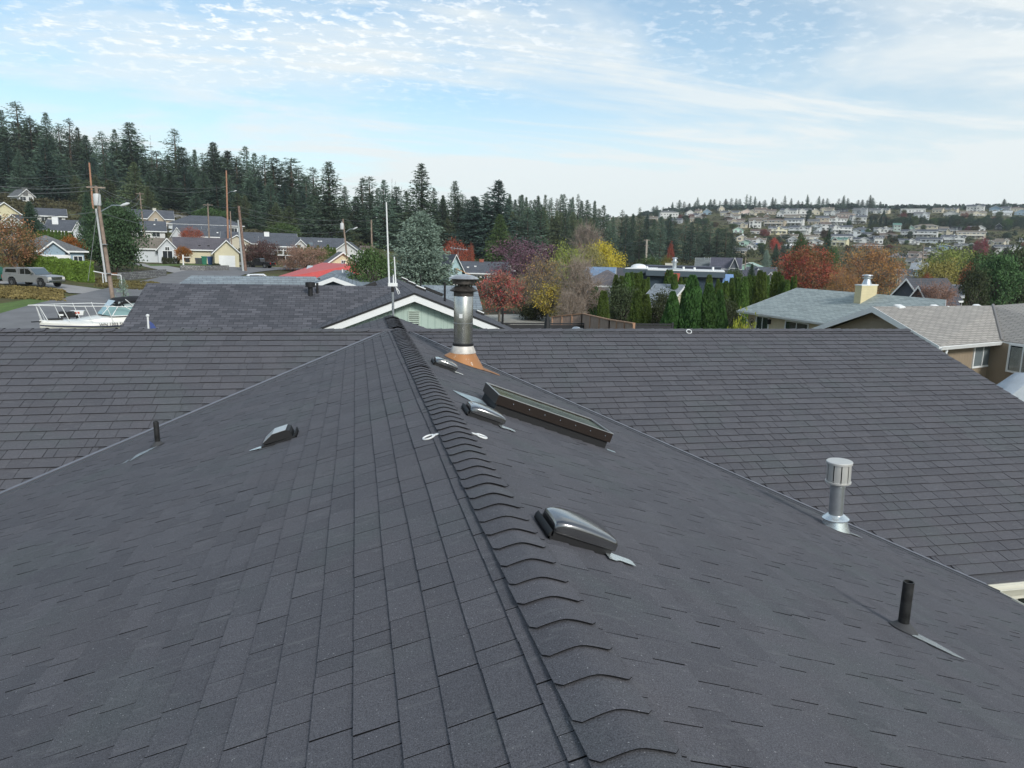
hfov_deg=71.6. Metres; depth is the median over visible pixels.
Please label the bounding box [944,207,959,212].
house
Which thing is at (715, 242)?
fir tree
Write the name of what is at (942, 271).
tree
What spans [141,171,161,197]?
fir tree
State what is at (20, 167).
fir tree
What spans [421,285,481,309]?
house
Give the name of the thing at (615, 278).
arborvitae
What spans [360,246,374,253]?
house
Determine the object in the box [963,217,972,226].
hillside tree
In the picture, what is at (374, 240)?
fir tree
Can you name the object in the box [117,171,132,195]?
fir tree
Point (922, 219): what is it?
hillside tree
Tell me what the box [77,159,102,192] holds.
fir tree
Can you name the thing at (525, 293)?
tree
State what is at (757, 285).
arborvitae
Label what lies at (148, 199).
conifer tree
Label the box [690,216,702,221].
house
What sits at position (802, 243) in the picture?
tree
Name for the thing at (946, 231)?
house
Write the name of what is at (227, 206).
utility pole
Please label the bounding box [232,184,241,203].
fir tree
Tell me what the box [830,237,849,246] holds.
house
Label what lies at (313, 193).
fir tree
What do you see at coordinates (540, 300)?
tree
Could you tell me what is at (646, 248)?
utility pole
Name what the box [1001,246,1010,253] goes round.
hillside tree
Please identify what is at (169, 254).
window
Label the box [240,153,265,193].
fir tree
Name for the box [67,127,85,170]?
fir tree
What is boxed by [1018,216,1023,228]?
hillside tree
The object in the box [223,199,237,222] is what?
fir tree
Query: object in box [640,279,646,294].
arborvitae
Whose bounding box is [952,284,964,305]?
house
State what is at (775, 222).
house
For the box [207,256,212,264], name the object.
wheelie bin
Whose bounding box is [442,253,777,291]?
valley undergrowth
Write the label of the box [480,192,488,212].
fir tree
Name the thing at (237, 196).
fir tree
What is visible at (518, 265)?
tree
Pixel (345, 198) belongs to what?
fir tree
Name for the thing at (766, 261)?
spruce tree
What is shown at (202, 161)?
fir tree
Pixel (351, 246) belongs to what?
house
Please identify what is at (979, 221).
hillside tree
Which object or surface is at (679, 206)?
fir tree
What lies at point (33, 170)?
fir tree
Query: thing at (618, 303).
shrub
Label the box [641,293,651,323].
arborvitae
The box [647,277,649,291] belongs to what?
arborvitae
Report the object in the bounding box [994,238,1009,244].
house
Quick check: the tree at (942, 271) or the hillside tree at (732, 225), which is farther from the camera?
the hillside tree at (732, 225)
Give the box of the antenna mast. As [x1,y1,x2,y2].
[386,202,399,315]
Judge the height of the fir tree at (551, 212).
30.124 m
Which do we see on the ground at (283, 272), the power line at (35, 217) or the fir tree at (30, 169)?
the fir tree at (30, 169)
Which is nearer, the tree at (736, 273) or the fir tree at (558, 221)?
the tree at (736, 273)
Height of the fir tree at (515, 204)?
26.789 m
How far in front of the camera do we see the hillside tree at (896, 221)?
603.80 m
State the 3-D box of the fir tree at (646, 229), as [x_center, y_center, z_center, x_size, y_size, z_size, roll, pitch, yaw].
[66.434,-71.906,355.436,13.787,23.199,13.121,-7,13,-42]
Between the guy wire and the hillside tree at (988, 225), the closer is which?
the guy wire
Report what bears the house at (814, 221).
on the ground at (283, 272)
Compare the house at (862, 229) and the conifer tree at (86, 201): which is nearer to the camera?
the conifer tree at (86, 201)
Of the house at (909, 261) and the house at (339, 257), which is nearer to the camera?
the house at (339, 257)
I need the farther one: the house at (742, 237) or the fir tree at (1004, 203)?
the fir tree at (1004, 203)
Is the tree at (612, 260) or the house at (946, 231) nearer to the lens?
the tree at (612, 260)
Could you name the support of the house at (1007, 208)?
on the ground at (283, 272)
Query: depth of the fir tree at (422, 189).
253.29 m
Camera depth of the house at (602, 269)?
113.18 m
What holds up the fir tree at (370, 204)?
on the ground at (283, 272)
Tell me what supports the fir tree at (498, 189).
on the ground at (283, 272)
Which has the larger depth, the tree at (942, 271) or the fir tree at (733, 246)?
the fir tree at (733, 246)
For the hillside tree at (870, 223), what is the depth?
609.21 m
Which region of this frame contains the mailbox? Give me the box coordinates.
[58,311,75,318]
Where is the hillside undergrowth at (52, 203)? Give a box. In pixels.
[0,191,376,265]
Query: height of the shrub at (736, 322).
5.926 m
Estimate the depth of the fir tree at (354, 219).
280.03 m
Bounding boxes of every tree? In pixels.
[0,100,34,162]
[0,110,17,165]
[0,121,22,171]
[0,124,15,172]
[0,141,23,191]
[0,212,50,266]
[3,151,29,193]
[4,117,65,171]
[14,126,80,175]
[16,201,46,240]
[18,154,52,186]
[21,175,40,194]
[23,151,34,180]
[24,143,61,191]
[26,112,65,179]
[27,139,79,200]
[49,156,81,194]
[50,123,79,175]
[52,118,83,177]
[58,157,81,199]
[58,177,72,199]
[59,232,88,256]
[66,175,84,203]
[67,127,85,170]
[71,194,154,272]
[72,135,102,184]
[75,179,101,204]
[76,191,97,259]
[77,157,103,196]
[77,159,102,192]
[81,174,110,208]
[89,130,127,190]
[92,137,100,170]
[95,162,118,197]
[98,122,165,186]
[100,162,121,189]
[101,180,121,204]
[102,175,131,208]
[105,129,130,182]
[108,162,152,208]
[114,277,131,296]
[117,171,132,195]
[117,183,134,208]
[121,139,148,182]
[130,165,145,188]
[138,148,155,181]
[138,186,160,209]
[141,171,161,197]
[142,150,176,183]
[143,168,178,208]
[144,181,163,209]
[154,174,193,211]
[158,128,184,179]
[158,147,194,196]
[161,155,179,184]
[174,245,194,262]
[176,167,201,209]
[178,170,201,201]
[178,226,204,237]
[181,172,222,215]
[182,149,201,206]
[185,195,206,214]
[187,141,243,203]
[192,206,229,217]
[195,153,212,197]
[196,183,247,223]
[215,174,241,220]
[217,151,248,204]
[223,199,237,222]
[225,156,248,191]
[228,193,250,220]
[229,180,272,220]
[232,146,253,189]
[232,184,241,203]
[236,195,253,228]
[238,237,284,263]
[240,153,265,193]
[242,155,278,209]
[243,202,269,230]
[247,181,268,225]
[256,179,283,231]
[259,201,284,231]
[260,157,311,206]
[261,202,287,232]
[263,220,303,236]
[269,206,301,231]
[272,158,317,212]
[274,242,331,270]
[275,183,298,219]
[282,210,313,233]
[285,165,305,197]
[285,188,306,225]
[288,191,309,227]
[294,167,312,193]
[295,161,363,243]
[298,176,322,202]
[299,168,324,196]
[300,210,316,235]
[301,178,313,201]
[301,196,323,232]
[306,188,320,208]
[326,207,366,238]
[336,196,373,241]
[337,218,367,241]
[339,186,351,210]
[343,242,396,281]
[347,211,369,241]
[350,177,378,236]
[356,176,382,217]
[362,194,378,230]
[366,186,408,233]
[366,218,391,246]
[367,180,401,248]
[374,210,460,285]
[384,163,447,252]
[389,205,404,245]
[389,220,406,248]
[402,191,412,210]
[428,188,438,217]
[430,199,460,250]
[431,201,446,219]
[440,218,461,252]
[442,202,470,249]
[443,196,495,256]
[443,236,472,260]
[444,179,537,257]
[445,181,463,222]
[461,199,470,211]
[466,240,474,260]
[472,266,530,321]
[478,234,567,297]
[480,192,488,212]
[481,214,510,261]
[504,194,513,218]
[504,198,519,227]
[505,233,521,261]
[507,212,533,244]
[508,269,535,313]
[509,217,543,258]
[512,199,519,215]
[512,216,526,246]
[514,196,522,221]
[515,195,525,222]
[517,208,549,257]
[517,252,569,317]
[522,197,529,218]
[527,279,570,316]
[528,204,554,258]
[532,196,540,213]
[532,211,544,246]
[541,210,555,255]
[543,194,551,227]
[545,197,555,238]
[546,235,586,296]
[548,216,556,248]
[550,210,561,243]
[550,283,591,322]
[551,212,570,254]
[552,247,614,314]
[554,198,561,236]
[556,209,575,261]
[557,194,565,220]
[559,199,574,235]
[562,194,568,218]
[563,211,577,239]
[565,217,614,257]
[568,218,583,254]
[569,198,576,217]
[571,224,578,247]
[574,194,582,227]
[576,202,585,220]
[579,200,589,225]
[579,242,610,266]
[583,204,591,224]
[584,218,596,242]
[586,238,627,267]
[587,201,600,240]
[592,209,602,230]
[597,205,612,246]
[599,214,620,259]
[608,216,620,257]
[615,210,628,257]
[615,214,644,261]
[619,214,634,262]
[628,208,645,258]
[634,251,663,264]
[636,217,650,258]
[640,219,658,258]
[647,216,669,263]
[652,210,658,216]
[660,214,679,258]
[660,254,672,264]
[664,218,685,255]
[667,240,675,261]
[675,200,681,208]
[676,218,695,256]
[678,222,697,261]
[688,219,708,256]
[694,225,714,257]
[698,218,707,224]
[702,221,715,255]
[703,228,729,256]
[717,227,738,257]
[723,234,744,257]
[725,268,744,281]
[728,224,737,228]
[746,263,755,276]
[757,242,766,249]
[759,229,767,236]
[761,250,770,266]
[769,237,779,252]
[770,240,847,288]
[770,244,780,270]
[789,233,811,274]
[793,230,803,238]
[806,209,812,217]
[814,243,824,249]
[816,228,834,287]
[819,241,842,288]
[820,230,828,237]
[824,264,861,291]
[832,239,919,294]
[866,195,876,208]
[867,216,874,227]
[868,214,880,218]
[868,223,878,229]
[878,216,883,226]
[883,216,889,225]
[889,236,897,242]
[890,217,900,224]
[897,216,909,225]
[905,273,960,305]
[907,254,968,283]
[910,215,920,226]
[914,242,976,284]
[919,216,929,223]
[923,219,933,223]
[937,218,947,226]
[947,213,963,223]
[947,217,953,226]
[951,216,965,226]
[953,259,994,305]
[955,254,974,284]
[957,243,1005,270]
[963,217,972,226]
[970,235,989,258]
[972,218,988,226]
[972,247,1023,305]
[983,216,991,225]
[984,222,996,229]
[992,216,1003,224]
[994,211,1003,217]
[998,234,1023,303]
[999,199,1009,206]
[1001,218,1012,229]
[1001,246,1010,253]
[1004,224,1012,230]
[1010,215,1019,227]
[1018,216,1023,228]
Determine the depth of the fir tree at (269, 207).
270.79 m
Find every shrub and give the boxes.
[517,301,550,319]
[606,279,638,321]
[650,286,679,323]
[724,295,743,328]
[727,306,755,328]
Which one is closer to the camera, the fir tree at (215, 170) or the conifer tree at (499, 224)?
the conifer tree at (499, 224)
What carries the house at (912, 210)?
on the ground at (283, 272)
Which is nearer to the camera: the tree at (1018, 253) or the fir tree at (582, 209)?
the tree at (1018, 253)
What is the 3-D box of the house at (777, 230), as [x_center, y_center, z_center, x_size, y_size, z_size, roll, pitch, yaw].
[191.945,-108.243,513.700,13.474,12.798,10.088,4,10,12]
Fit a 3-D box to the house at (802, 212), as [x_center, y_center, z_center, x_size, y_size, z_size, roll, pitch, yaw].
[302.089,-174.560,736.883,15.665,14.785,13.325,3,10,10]
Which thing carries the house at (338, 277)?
on the ground at (283, 272)
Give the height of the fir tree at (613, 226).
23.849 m
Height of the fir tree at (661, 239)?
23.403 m
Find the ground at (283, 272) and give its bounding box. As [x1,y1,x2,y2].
[0,200,1023,328]
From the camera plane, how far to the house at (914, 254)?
398.99 m
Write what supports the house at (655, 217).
on the ground at (283, 272)
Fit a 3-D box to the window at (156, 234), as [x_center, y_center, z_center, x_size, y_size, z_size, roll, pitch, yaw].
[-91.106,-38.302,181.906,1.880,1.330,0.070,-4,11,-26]
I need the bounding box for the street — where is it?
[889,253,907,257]
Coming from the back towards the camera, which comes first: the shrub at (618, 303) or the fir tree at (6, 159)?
the fir tree at (6, 159)
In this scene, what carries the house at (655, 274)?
on the ground at (283, 272)
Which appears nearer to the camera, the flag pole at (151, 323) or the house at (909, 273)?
the flag pole at (151, 323)
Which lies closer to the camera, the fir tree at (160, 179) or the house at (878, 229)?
the fir tree at (160, 179)
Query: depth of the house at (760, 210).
779.93 m
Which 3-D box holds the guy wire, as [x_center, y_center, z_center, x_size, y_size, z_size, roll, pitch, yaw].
[-35.758,-12.779,60.760,0.036,7.760,4.391,-1,10,-11]
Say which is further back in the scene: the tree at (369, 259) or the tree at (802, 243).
the tree at (802, 243)
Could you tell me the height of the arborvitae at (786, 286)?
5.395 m
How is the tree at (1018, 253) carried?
on the ground at (283, 272)
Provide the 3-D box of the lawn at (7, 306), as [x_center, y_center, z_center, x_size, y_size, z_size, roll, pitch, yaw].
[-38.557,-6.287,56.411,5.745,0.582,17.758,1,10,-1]
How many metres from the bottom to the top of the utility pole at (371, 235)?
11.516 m
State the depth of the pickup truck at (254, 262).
139.00 m
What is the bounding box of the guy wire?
[88,190,99,279]
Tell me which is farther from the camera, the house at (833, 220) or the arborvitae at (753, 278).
the house at (833, 220)
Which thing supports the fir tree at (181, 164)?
on the ground at (283, 272)
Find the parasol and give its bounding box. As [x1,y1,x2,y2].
[544,314,550,328]
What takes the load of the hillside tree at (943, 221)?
on the ground at (283, 272)
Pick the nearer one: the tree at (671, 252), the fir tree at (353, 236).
the tree at (671, 252)
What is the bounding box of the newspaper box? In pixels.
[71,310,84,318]
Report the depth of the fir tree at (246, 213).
272.27 m
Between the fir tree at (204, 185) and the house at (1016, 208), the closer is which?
the fir tree at (204, 185)
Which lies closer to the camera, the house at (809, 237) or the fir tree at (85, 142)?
the fir tree at (85, 142)
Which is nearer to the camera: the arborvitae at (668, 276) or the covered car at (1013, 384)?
the covered car at (1013, 384)
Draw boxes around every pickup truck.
[1,267,65,286]
[246,258,275,267]
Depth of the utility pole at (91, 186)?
145.49 m
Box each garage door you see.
[40,254,70,258]
[219,255,234,266]
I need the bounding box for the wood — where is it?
[638,203,1023,215]
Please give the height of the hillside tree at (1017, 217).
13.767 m
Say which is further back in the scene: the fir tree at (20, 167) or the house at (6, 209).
the fir tree at (20, 167)
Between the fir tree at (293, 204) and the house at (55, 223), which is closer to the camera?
the house at (55, 223)
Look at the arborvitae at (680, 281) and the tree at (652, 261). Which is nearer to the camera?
the arborvitae at (680, 281)
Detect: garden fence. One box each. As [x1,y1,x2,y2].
[500,321,673,328]
[551,313,634,328]
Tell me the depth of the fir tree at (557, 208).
365.34 m
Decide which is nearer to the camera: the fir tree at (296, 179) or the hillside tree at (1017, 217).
the fir tree at (296, 179)
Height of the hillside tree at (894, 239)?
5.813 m
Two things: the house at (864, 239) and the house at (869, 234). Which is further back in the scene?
the house at (869, 234)
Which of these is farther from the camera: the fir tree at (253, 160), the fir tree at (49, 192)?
the fir tree at (253, 160)
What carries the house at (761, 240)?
on the ground at (283, 272)
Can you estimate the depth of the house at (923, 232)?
537.76 m
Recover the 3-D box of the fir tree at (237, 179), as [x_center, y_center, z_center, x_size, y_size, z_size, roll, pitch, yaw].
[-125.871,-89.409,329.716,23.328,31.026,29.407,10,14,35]
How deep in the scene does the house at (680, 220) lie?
675.09 m
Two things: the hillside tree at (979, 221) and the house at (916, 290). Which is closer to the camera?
the house at (916, 290)
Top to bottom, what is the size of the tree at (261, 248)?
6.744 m
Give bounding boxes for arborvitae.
[54,230,57,238]
[58,231,61,240]
[326,244,329,258]
[587,286,598,315]
[596,290,609,318]
[611,274,618,295]
[617,276,623,291]
[622,272,630,311]
[627,290,642,322]
[630,271,634,295]
[634,273,640,290]
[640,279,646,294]
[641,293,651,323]
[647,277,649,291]
[660,291,679,328]
[663,269,673,283]
[671,273,678,289]
[678,277,682,301]
[679,274,702,328]
[700,282,718,328]
[704,274,712,287]
[714,278,719,293]
[715,289,729,328]
[722,280,728,303]
[729,277,734,319]
[734,277,740,314]
[737,276,748,324]
[747,274,752,314]
[751,276,755,299]
[752,269,762,303]
[758,271,767,301]
[767,275,769,298]
[769,271,781,297]
[777,275,784,294]
[781,279,790,292]
[790,276,793,289]
[793,275,796,288]
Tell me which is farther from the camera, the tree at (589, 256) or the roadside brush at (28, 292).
the tree at (589, 256)
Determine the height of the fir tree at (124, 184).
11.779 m
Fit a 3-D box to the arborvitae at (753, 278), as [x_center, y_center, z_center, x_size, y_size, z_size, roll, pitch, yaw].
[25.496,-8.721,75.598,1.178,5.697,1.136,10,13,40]
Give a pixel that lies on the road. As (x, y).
(22, 317)
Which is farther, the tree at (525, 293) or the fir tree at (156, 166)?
the fir tree at (156, 166)
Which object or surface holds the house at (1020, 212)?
on the ground at (283, 272)
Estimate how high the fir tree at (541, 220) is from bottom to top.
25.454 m
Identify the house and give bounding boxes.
[0,202,21,221]
[0,274,1023,767]
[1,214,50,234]
[7,189,35,203]
[17,235,88,265]
[34,208,67,221]
[45,217,83,238]
[120,275,512,328]
[127,208,174,227]
[132,220,166,237]
[132,237,176,262]
[166,215,244,231]
[170,224,229,237]
[172,237,229,263]
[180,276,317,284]
[211,240,239,266]
[220,231,296,250]
[258,236,300,259]
[280,263,355,277]
[295,237,343,248]
[315,269,370,285]
[323,252,364,274]
[336,241,363,258]
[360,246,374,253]
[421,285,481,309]
[435,254,465,284]
[460,259,510,285]
[582,267,616,278]
[586,270,620,302]
[616,267,624,276]
[623,257,733,294]
[646,284,684,323]
[648,216,658,220]
[659,210,678,218]
[670,218,683,223]
[685,210,693,214]
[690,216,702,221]
[693,213,706,217]
[695,257,710,265]
[703,208,711,214]
[710,257,741,269]
[717,206,724,211]
[720,210,740,215]
[721,269,757,276]
[724,213,741,218]
[727,219,744,223]
[732,246,747,254]
[733,222,748,227]
[733,227,744,232]
[735,234,746,240]
[736,274,945,328]
[738,239,756,245]
[741,209,750,214]
[742,262,762,269]
[745,238,766,244]
[745,267,776,274]
[746,243,757,249]
[748,219,761,227]
[749,209,756,215]
[749,216,765,221]
[750,229,771,234]
[754,207,766,212]
[763,219,786,225]
[766,209,776,214]
[767,225,788,234]
[776,211,783,217]
[780,208,798,214]
[780,233,798,238]
[783,214,800,217]
[784,217,804,225]
[786,236,796,241]
[788,225,811,234]
[798,208,812,216]
[803,234,818,240]
[807,219,819,224]
[808,238,822,244]
[811,224,822,231]
[812,208,820,214]
[813,230,821,236]
[813,303,1023,384]
[814,216,829,221]
[818,222,831,229]
[820,207,834,211]
[823,210,839,215]
[829,216,848,224]
[829,224,852,233]
[830,233,853,239]
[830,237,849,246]
[835,212,855,217]
[837,209,848,211]
[849,214,866,223]
[849,230,861,236]
[852,207,868,215]
[852,243,883,249]
[853,226,870,231]
[853,237,873,242]
[862,232,873,236]
[872,227,890,232]
[872,236,883,243]
[873,208,886,213]
[890,278,963,302]
[892,223,901,231]
[896,269,913,286]
[897,238,920,244]
[900,208,925,213]
[900,229,938,236]
[900,276,921,283]
[905,258,923,265]
[907,251,929,258]
[909,262,927,275]
[909,285,960,305]
[913,212,929,219]
[914,224,938,228]
[915,236,943,243]
[924,246,942,250]
[932,208,944,212]
[933,244,953,250]
[938,228,953,234]
[941,234,966,242]
[943,211,959,216]
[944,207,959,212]
[950,227,962,233]
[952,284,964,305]
[954,242,968,248]
[955,230,986,238]
[959,210,986,216]
[966,204,985,210]
[986,240,1007,245]
[989,205,1003,210]
[991,245,1020,253]
[992,210,1012,216]
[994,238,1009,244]
[995,224,1002,229]
[1001,206,1011,210]
[1011,206,1023,210]
[1014,209,1023,214]
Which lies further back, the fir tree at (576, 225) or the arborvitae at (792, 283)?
the fir tree at (576, 225)
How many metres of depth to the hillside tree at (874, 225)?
589.15 m
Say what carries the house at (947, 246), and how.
on the ground at (283, 272)
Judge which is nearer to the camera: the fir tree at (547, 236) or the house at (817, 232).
the fir tree at (547, 236)
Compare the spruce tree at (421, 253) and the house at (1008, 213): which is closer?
the spruce tree at (421, 253)
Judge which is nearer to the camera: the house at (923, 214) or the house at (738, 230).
the house at (738, 230)
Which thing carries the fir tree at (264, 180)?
on the ground at (283, 272)
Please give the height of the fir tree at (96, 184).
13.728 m
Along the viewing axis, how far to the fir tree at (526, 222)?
285.42 m
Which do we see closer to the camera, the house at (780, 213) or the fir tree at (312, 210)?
the fir tree at (312, 210)
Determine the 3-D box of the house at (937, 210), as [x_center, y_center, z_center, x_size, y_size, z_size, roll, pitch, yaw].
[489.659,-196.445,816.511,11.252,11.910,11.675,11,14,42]
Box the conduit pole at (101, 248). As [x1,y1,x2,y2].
[95,209,111,281]
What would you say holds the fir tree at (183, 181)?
on the ground at (283, 272)
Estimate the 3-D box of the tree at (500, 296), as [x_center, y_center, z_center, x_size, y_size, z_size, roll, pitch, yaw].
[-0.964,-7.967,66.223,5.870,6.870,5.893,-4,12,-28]
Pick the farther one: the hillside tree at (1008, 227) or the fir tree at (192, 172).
the hillside tree at (1008, 227)
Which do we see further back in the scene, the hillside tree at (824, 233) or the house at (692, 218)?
the house at (692, 218)
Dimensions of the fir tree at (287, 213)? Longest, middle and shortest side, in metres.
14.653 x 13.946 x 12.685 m
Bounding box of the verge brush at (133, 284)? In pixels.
[94,277,159,289]
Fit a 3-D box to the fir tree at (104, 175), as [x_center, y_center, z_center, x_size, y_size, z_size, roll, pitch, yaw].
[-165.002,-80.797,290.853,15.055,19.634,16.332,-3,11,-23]
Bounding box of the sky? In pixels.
[0,0,1023,218]
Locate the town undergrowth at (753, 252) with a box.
[614,207,1022,266]
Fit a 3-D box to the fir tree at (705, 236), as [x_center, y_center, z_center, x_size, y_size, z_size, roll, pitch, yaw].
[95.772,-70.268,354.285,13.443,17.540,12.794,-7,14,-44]
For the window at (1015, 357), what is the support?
in the house at (987, 342)
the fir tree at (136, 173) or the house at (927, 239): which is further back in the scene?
the house at (927, 239)
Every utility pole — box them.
[86,186,129,298]
[88,163,93,211]
[136,192,144,235]
[203,203,209,237]
[226,170,236,237]
[230,211,231,244]
[237,220,243,270]
[238,206,246,270]
[340,219,357,254]
[371,220,372,247]
[644,239,648,260]
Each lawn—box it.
[0,296,67,312]
[146,264,209,265]
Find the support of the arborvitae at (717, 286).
on the ground at (283, 272)
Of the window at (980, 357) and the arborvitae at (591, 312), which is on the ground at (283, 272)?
the arborvitae at (591, 312)
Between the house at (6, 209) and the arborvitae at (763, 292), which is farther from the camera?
the house at (6, 209)
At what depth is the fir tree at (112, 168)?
300.79 m
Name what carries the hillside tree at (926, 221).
on the ground at (283, 272)
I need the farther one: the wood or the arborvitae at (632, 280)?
the wood
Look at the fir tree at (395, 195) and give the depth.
291.08 m
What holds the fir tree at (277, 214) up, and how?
on the ground at (283, 272)
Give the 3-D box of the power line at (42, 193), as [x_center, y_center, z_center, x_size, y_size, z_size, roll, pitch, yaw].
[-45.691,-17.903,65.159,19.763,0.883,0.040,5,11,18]
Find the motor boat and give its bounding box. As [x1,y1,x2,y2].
[28,296,138,328]
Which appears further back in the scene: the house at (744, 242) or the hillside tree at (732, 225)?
the hillside tree at (732, 225)
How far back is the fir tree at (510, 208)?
297.71 m
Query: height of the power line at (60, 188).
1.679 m
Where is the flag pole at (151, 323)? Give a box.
[146,314,155,328]
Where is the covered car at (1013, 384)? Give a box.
[997,373,1023,400]
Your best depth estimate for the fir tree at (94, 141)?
321.15 m
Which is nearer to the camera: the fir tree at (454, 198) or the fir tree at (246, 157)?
the fir tree at (454, 198)
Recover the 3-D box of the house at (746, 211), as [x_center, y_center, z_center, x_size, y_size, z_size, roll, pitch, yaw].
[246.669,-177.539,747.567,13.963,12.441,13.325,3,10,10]
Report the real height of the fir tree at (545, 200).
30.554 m
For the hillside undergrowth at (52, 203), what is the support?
on the ground at (283, 272)
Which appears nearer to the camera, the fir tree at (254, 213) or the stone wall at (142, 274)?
the stone wall at (142, 274)
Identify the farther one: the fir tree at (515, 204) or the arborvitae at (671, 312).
the fir tree at (515, 204)
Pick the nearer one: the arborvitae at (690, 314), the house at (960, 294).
the arborvitae at (690, 314)
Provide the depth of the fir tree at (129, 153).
326.58 m
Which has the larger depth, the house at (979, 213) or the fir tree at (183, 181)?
the house at (979, 213)
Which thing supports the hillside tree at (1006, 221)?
on the ground at (283, 272)
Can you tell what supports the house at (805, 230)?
on the ground at (283, 272)
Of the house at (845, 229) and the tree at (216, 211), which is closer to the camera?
the tree at (216, 211)
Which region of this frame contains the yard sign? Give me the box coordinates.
[182,255,189,264]
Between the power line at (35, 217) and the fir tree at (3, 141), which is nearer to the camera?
the power line at (35, 217)
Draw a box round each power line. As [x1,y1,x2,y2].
[0,190,94,193]
[0,211,97,217]
[1,185,95,188]
[101,188,204,212]
[102,213,237,229]
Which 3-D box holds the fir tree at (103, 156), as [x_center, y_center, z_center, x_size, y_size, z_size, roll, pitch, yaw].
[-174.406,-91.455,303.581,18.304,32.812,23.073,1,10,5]
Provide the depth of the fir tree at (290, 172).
325.98 m
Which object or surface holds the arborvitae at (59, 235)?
on the ground at (283, 272)
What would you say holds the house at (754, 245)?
on the ground at (283, 272)
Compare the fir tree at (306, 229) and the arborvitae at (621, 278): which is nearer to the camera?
the arborvitae at (621, 278)
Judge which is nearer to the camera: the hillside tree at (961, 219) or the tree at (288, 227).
the tree at (288, 227)
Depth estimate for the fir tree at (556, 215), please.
311.04 m
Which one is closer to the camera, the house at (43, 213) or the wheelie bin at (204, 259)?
the wheelie bin at (204, 259)
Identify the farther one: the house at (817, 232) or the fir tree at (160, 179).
the house at (817, 232)
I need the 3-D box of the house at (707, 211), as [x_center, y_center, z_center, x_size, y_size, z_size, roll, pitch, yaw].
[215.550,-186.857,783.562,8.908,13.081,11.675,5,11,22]
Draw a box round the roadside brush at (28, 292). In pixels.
[0,285,65,300]
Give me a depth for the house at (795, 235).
471.55 m
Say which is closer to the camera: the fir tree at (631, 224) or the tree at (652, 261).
the tree at (652, 261)
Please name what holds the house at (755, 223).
on the ground at (283, 272)
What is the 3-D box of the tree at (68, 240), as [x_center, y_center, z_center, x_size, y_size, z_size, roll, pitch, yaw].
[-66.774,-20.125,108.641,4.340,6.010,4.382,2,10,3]
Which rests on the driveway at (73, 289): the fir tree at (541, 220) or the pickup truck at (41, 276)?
the pickup truck at (41, 276)
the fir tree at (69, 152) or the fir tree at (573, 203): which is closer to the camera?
the fir tree at (69, 152)
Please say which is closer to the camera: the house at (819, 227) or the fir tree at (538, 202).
the fir tree at (538, 202)
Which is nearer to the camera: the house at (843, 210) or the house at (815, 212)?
the house at (815, 212)
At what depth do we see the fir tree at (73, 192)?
268.86 m
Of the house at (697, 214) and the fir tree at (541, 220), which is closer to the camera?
the fir tree at (541, 220)
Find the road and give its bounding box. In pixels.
[0,267,368,328]
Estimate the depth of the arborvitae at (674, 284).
69.74 m
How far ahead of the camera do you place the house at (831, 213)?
745.93 m
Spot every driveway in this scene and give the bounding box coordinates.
[0,281,99,292]
[136,263,184,272]
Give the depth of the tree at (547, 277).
70.72 m
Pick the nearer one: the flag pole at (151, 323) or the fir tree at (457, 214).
the flag pole at (151, 323)
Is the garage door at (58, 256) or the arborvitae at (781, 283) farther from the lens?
the garage door at (58, 256)
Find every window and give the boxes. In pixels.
[73,256,82,260]
[152,232,159,236]
[162,250,172,258]
[755,315,769,328]
[784,320,808,328]
[971,346,989,368]
[1005,343,1023,372]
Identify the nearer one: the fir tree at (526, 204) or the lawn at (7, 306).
the lawn at (7, 306)
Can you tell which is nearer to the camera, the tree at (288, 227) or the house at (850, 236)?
the tree at (288, 227)
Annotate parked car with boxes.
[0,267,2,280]
[246,274,265,275]
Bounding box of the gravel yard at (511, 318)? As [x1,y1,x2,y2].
[486,314,550,324]
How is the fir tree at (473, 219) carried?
on the ground at (283, 272)
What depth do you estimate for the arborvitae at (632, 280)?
72.76 m
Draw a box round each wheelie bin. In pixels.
[201,256,206,264]
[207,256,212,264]
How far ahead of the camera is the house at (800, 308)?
47.35 m
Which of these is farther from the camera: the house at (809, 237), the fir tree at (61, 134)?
the house at (809, 237)
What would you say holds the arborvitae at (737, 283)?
on the ground at (283, 272)
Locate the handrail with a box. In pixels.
[93,271,121,282]
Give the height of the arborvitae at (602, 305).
4.344 m
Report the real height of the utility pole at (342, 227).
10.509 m
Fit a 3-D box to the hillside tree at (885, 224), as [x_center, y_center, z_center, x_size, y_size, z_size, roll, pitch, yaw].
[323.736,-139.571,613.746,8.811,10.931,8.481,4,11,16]
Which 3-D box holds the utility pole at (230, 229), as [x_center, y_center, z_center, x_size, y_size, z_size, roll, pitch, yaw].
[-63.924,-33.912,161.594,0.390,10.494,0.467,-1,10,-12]
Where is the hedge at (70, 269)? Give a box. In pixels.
[19,255,94,282]
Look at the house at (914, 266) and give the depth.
213.89 m
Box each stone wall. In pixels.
[117,269,166,279]
[180,265,228,270]
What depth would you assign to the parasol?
32.91 m
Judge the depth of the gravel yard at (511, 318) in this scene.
69.44 m
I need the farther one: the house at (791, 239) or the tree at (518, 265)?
the house at (791, 239)
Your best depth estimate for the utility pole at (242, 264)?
124.68 m
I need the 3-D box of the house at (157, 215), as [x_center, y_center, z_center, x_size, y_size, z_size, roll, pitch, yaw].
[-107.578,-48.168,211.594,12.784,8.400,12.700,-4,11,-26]
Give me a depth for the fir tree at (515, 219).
287.64 m
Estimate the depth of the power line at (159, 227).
77.41 m

